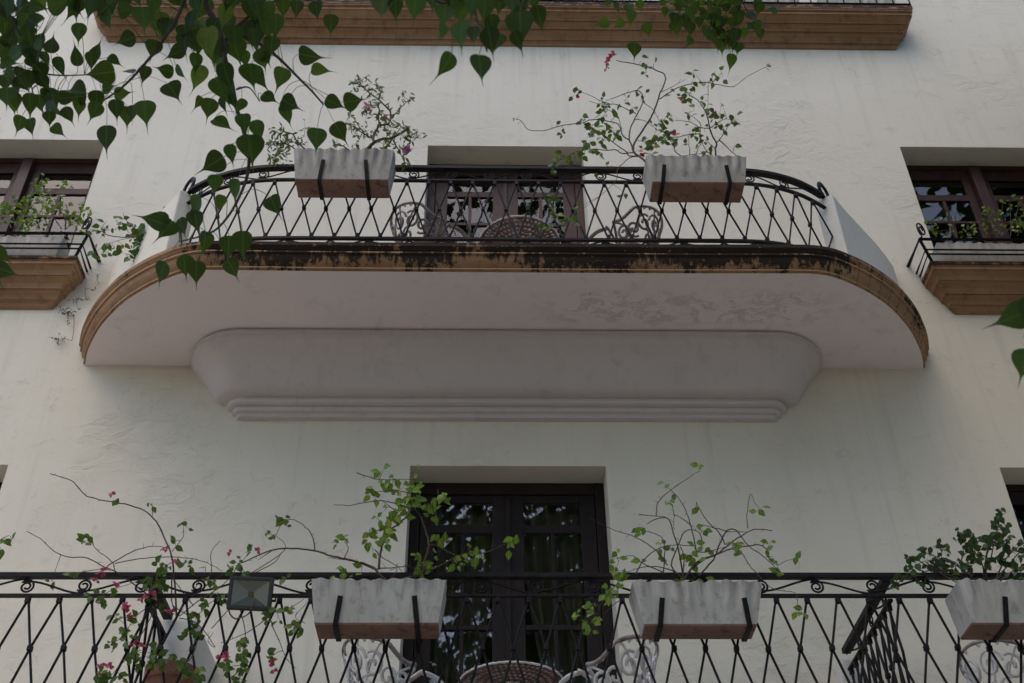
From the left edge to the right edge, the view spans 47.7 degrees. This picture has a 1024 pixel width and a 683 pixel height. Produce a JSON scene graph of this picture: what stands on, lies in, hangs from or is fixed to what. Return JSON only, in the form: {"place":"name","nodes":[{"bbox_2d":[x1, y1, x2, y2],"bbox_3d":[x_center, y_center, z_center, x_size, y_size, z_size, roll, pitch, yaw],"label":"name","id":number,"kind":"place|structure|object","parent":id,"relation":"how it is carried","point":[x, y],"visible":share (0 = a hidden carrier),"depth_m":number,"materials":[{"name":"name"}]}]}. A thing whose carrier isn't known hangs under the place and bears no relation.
{"place":"outdoors","nodes":[
{"label":"outdoors","id":0,"kind":"place"},
{"label":"ground","id":1,"kind":"structure","parent":0,"visible":0},
{"bbox_2d":[0,0,776,293],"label":"fig tree","id":2,"kind":"object","parent":1,"relation":"on","point":[19,38],"visible":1,"depth_m":5.21,"materials":[{"name":"green plant"}]},
{"bbox_2d":[0,0,1023,682],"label":"house","id":3,"kind":"structure","parent":1,"relation":"on","point":[860,470],"depth_m":9.22,"materials":[{"name":"paint"}]},
{"bbox_2d":[0,235,68,254],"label":"flower trough","id":4,"kind":"object","parent":3,"relation":"on","point":[22,239],"visible":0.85,"depth_m":9.94,"materials":[{"name":"concrete"}]},
{"bbox_2d":[0,173,91,236],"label":"ledge shrub","id":5,"kind":"object","parent":4,"relation":"in","point":[28,222],"visible":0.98,"depth_m":10.31,"materials":[{"name":"green plant"}]},
{"bbox_2d":[0,158,98,250],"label":"window","id":6,"kind":"structure","parent":3,"relation":"in","point":[16,174],"depth_m":11.08,"materials":[{"name":"red wood"}]},
{"bbox_2d":[0,217,100,271],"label":"ledge railing","id":7,"kind":"object","parent":3,"relation":"on","point":[87,227],"visible":0.91,"depth_m":9.86,"materials":[{"name":"black metal"}]},
{"bbox_2d":[49,274,98,344],"bbox_3d":[-3.677,-0.287,9.752,0.264,0.799,0.131,0,-40,-1],"label":"wall weed","id":8,"kind":"object","parent":3,"relation":"attached to","point":[72,314],"depth_m":9.71,"materials":[{"name":"green plant"}]},
{"bbox_2d":[87,206,164,261],"bbox_3d":[-3.148,-0.854,9.623,0.754,0.677,0.244,9,-41,-12],"label":"creeper","id":9,"kind":"object","parent":3,"relation":"attached to","point":[137,234],"visible":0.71,"depth_m":9.60,"materials":[{"name":"green plant"}]},
{"bbox_2d":[429,505,491,682],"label":"curtain","id":10,"kind":"object","parent":3,"relation":"hanging from","point":[462,515],"visible":0.37,"depth_m":8.62,"materials":[{"name":"grey fabric"}]},
{"bbox_2d":[93,0,912,49],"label":"top balcony","id":11,"kind":"structure","parent":3,"relation":"attached to","point":[813,27],"depth_m":12.22,"materials":[{"name":"wood"}]},
{"bbox_2d":[539,0,911,5],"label":"balcony railing","id":12,"kind":"object","parent":11,"relation":"on","point":[810,2],"visible":0.48,"depth_m":12.34,"materials":[{"name":"black metal"}]},
{"bbox_2d":[743,0,799,1],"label":"flower trough","id":13,"kind":"object","parent":11,"relation":"on","point":[775,0],"visible":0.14,"depth_m":12.47,"materials":[{"name":"concrete"}]},
{"bbox_2d":[817,0,894,2],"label":"flower trough","id":14,"kind":"object","parent":11,"relation":"on","point":[862,1],"visible":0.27,"depth_m":12.49,"materials":[{"name":"concrete"}]},
{"bbox_2d":[142,619,863,682],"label":"balcony","id":15,"kind":"structure","parent":3,"relation":"attached to","point":[174,644],"depth_m":7.31,"materials":[{"name":"concrete"}]},
{"bbox_2d":[131,580,172,682],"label":"divider railing","id":16,"kind":"object","parent":15,"relation":"attached to","point":[165,616],"visible":0.39,"depth_m":6.92,"materials":[{"name":"black metal"}]},
{"bbox_2d":[143,659,194,682],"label":"terracotta pot","id":17,"kind":"object","parent":15,"relation":"on","point":[155,676],"visible":0.51,"depth_m":6.73,"materials":[{"name":"ceramic"}]},
{"bbox_2d":[342,639,443,682],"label":"garden chair","id":18,"kind":"object","parent":15,"relation":"on","point":[351,670],"visible":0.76,"depth_m":6.95,"materials":[{"name":"white metal"}]},
{"bbox_2d":[458,661,562,682],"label":"garden table","id":19,"kind":"object","parent":15,"relation":"on","point":[530,670],"visible":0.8,"depth_m":7.21,"materials":[{"name":"white metal"}]},
{"bbox_2d":[0,572,1023,682],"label":"balcony railing","id":20,"kind":"object","parent":15,"relation":"on","point":[478,578],"visible":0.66,"depth_m":6.80,"materials":[{"name":"black metal"}]},
{"bbox_2d":[0,532,15,558],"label":"bougainvillea","id":21,"kind":"object","parent":20,"relation":"attached to","point":[7,541],"visible":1,"depth_m":6.97,"materials":[{"name":"green plant"}]},
{"bbox_2d":[27,473,307,682],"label":"bougainvillea","id":22,"kind":"object","parent":20,"relation":"attached to","point":[104,676],"visible":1,"depth_m":6.70,"materials":[{"name":"green plant"}]},
{"bbox_2d":[226,576,276,610],"bbox_3d":[-1.521,1.479,6.757,0.290,0.194,0.120,3,-24,-3],"label":"floodlight","id":23,"kind":"object","parent":20,"relation":"attached to","point":[244,593],"visible":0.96,"depth_m":6.72,"materials":[{"name":"grey metal"}]},
{"bbox_2d":[312,578,446,641],"bbox_3d":[-0.760,1.533,6.623,0.770,0.282,0.254,0,-40,-1],"label":"flower trough","id":24,"kind":"object","parent":20,"relation":"attached to","point":[391,608],"visible":1,"depth_m":6.54,"materials":[{"name":"ceramic"}]},
{"bbox_2d":[242,463,518,579],"bbox_3d":[-0.786,1.117,7.006,1.657,0.851,0.230,0,-40,-1],"label":"bougainvillea","id":25,"kind":"object","parent":24,"relation":"in","point":[393,516],"visible":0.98,"depth_m":6.97,"materials":[{"name":"green plant"}]},
{"bbox_2d":[629,579,761,641],"bbox_3d":[1.067,1.545,6.658,0.756,0.276,0.255,0,-40,-1],"label":"flower trough","id":26,"kind":"object","parent":20,"relation":"attached to","point":[722,609],"visible":1,"depth_m":6.59,"materials":[{"name":"concrete"}]},
{"bbox_2d":[572,462,808,634],"bbox_3d":[1.023,1.230,6.961,1.373,1.154,0.218,0,-40,-1],"label":"bougainvillea","id":27,"kind":"object","parent":26,"relation":"in","point":[623,576],"visible":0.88,"depth_m":6.93,"materials":[{"name":"green plant"}]},
{"bbox_2d":[945,578,1023,642],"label":"flower trough","id":28,"kind":"object","parent":20,"relation":"attached to","point":[992,611],"visible":1,"depth_m":6.61,"materials":[{"name":"concrete"}]},
{"bbox_2d":[889,507,1023,589],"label":"shrub","id":29,"kind":"object","parent":28,"relation":"in","point":[941,565],"visible":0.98,"depth_m":6.94,"materials":[{"name":"green plant"}]},
{"bbox_2d":[559,634,658,682],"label":"garden chair","id":30,"kind":"object","parent":15,"relation":"on","point":[611,678],"visible":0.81,"depth_m":6.98,"materials":[{"name":"white metal"}]},
{"bbox_2d":[841,580,910,682],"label":"divider railing","id":31,"kind":"object","parent":15,"relation":"attached to","point":[852,640],"visible":0.73,"depth_m":7.17,"materials":[{"name":"black metal"}]},
{"bbox_2d":[959,640,1023,682],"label":"garden chair","id":32,"kind":"object","parent":15,"relation":"on","point":[967,675],"visible":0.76,"depth_m":7.07,"materials":[{"name":"white metal"}]},
{"bbox_2d":[79,190,928,421],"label":"curved balcony","id":33,"kind":"structure","parent":3,"relation":"attached to","point":[374,331],"depth_m":9.05,"materials":[{"name":"paint"}]},
{"bbox_2d":[390,201,474,242],"bbox_3d":[-0.688,-0.682,9.398,0.656,0.817,0.558,13,-42,-16],"label":"garden chair","id":34,"kind":"object","parent":33,"relation":"on","point":[393,227],"visible":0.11,"depth_m":9.36,"materials":[{"name":"metal"}]},
{"bbox_2d":[180,164,832,246],"bbox_3d":[-0.027,-0.984,9.246,5.475,1.107,0.432,0,-40,-1],"label":"balcony railing","id":35,"kind":"object","parent":33,"relation":"on","point":[199,187],"visible":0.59,"depth_m":9.14,"materials":[{"name":"black metal"}]},
{"bbox_2d":[294,147,395,199],"bbox_3d":[-1.309,-1.312,9.025,0.786,0.327,0.271,0,-40,-1],"label":"flower trough","id":36,"kind":"object","parent":35,"relation":"attached to","point":[365,172],"visible":0.98,"depth_m":8.94,"materials":[{"name":"concrete"}]},
{"bbox_2d":[265,74,426,174],"bbox_3d":[-1.343,-1.814,9.480,1.336,1.296,0.264,-4,-40,4],"label":"bougainvillea","id":37,"kind":"object","parent":36,"relation":"in","point":[406,150],"visible":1,"depth_m":9.36,"materials":[{"name":"green plant"}]},
{"bbox_2d":[642,153,745,204],"bbox_3d":[1.438,-1.269,9.045,0.792,0.279,0.290,0,-40,-1],"label":"flower trough","id":38,"kind":"object","parent":35,"relation":"attached to","point":[706,178],"visible":1,"depth_m":8.96,"materials":[{"name":"concrete"}]},
{"bbox_2d":[512,50,770,230],"bbox_3d":[1.128,-1.652,9.405,2.245,2.234,0.281,-1,-40,0],"label":"bougainvillea","id":39,"kind":"object","parent":38,"relation":"in","point":[648,143],"visible":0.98,"depth_m":9.44,"materials":[{"name":"green plant"}]},
{"bbox_2d":[478,215,560,243],"bbox_3d":[0.065,-0.535,9.501,0.700,0.729,0.700,0,-40,-1],"label":"garden table","id":40,"kind":"object","parent":33,"relation":"on","point":[484,233],"visible":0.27,"depth_m":9.58,"materials":[{"name":"white metal"}]},
{"bbox_2d":[582,205,662,243],"bbox_3d":[0.944,-0.662,9.447,0.656,0.817,0.558,-13,-41,14],"label":"garden chair","id":41,"kind":"object","parent":33,"relation":"on","point":[654,223],"visible":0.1,"depth_m":9.41,"materials":[{"name":"metal"}]},
{"bbox_2d":[426,164,585,243],"bbox_3d":[-0.057,-0.760,10.618,1.496,2.508,0.128,0,-40,-1],"label":"balcony door","id":42,"kind":"structure","parent":3,"relation":"in","point":[494,209],"depth_m":11.09,"materials":[{"name":"red wood"}]},
{"bbox_2d":[402,483,616,682],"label":"balcony door","id":43,"kind":"structure","parent":3,"relation":"in","point":[507,501],"depth_m":8.72,"materials":[{"name":"brown wood"}]},
{"bbox_2d":[523,506,588,682],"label":"curtain","id":44,"kind":"object","parent":3,"relation":"hanging from","point":[537,553],"visible":0.53,"depth_m":8.71,"materials":[{"name":"grey fabric"}]},
{"bbox_2d":[906,223,1023,276],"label":"ledge railing","id":45,"kind":"object","parent":3,"relation":"on","point":[925,249],"visible":1,"depth_m":10.02,"materials":[{"name":"black metal"}]},
{"bbox_2d":[906,165,1023,246],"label":"window","id":46,"kind":"structure","parent":3,"relation":"in","point":[939,190],"depth_m":11.23,"materials":[{"name":"red wood"}]},
{"bbox_2d":[931,242,1023,260],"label":"flower trough","id":47,"kind":"object","parent":3,"relation":"on","point":[960,245],"visible":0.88,"depth_m":10.09,"materials":[{"name":"concrete"}]},
{"bbox_2d":[924,194,1023,237],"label":"ledge shrub","id":48,"kind":"object","parent":47,"relation":"in","point":[1021,222],"visible":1,"depth_m":10.46,"materials":[{"name":"green plant"}]},
{"bbox_2d":[1005,485,1023,539],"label":"window","id":49,"kind":"structure","parent":3,"relation":"in","point":[1015,492],"depth_m":9.04,"materials":[{"name":"brown wood"}]},
{"bbox_2d":[983,297,1023,386],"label":"fig tree","id":50,"kind":"object","parent":1,"relation":"on","point":[1012,316],"visible":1,"depth_m":3.43,"materials":[{"name":"green plant"}]}
]}

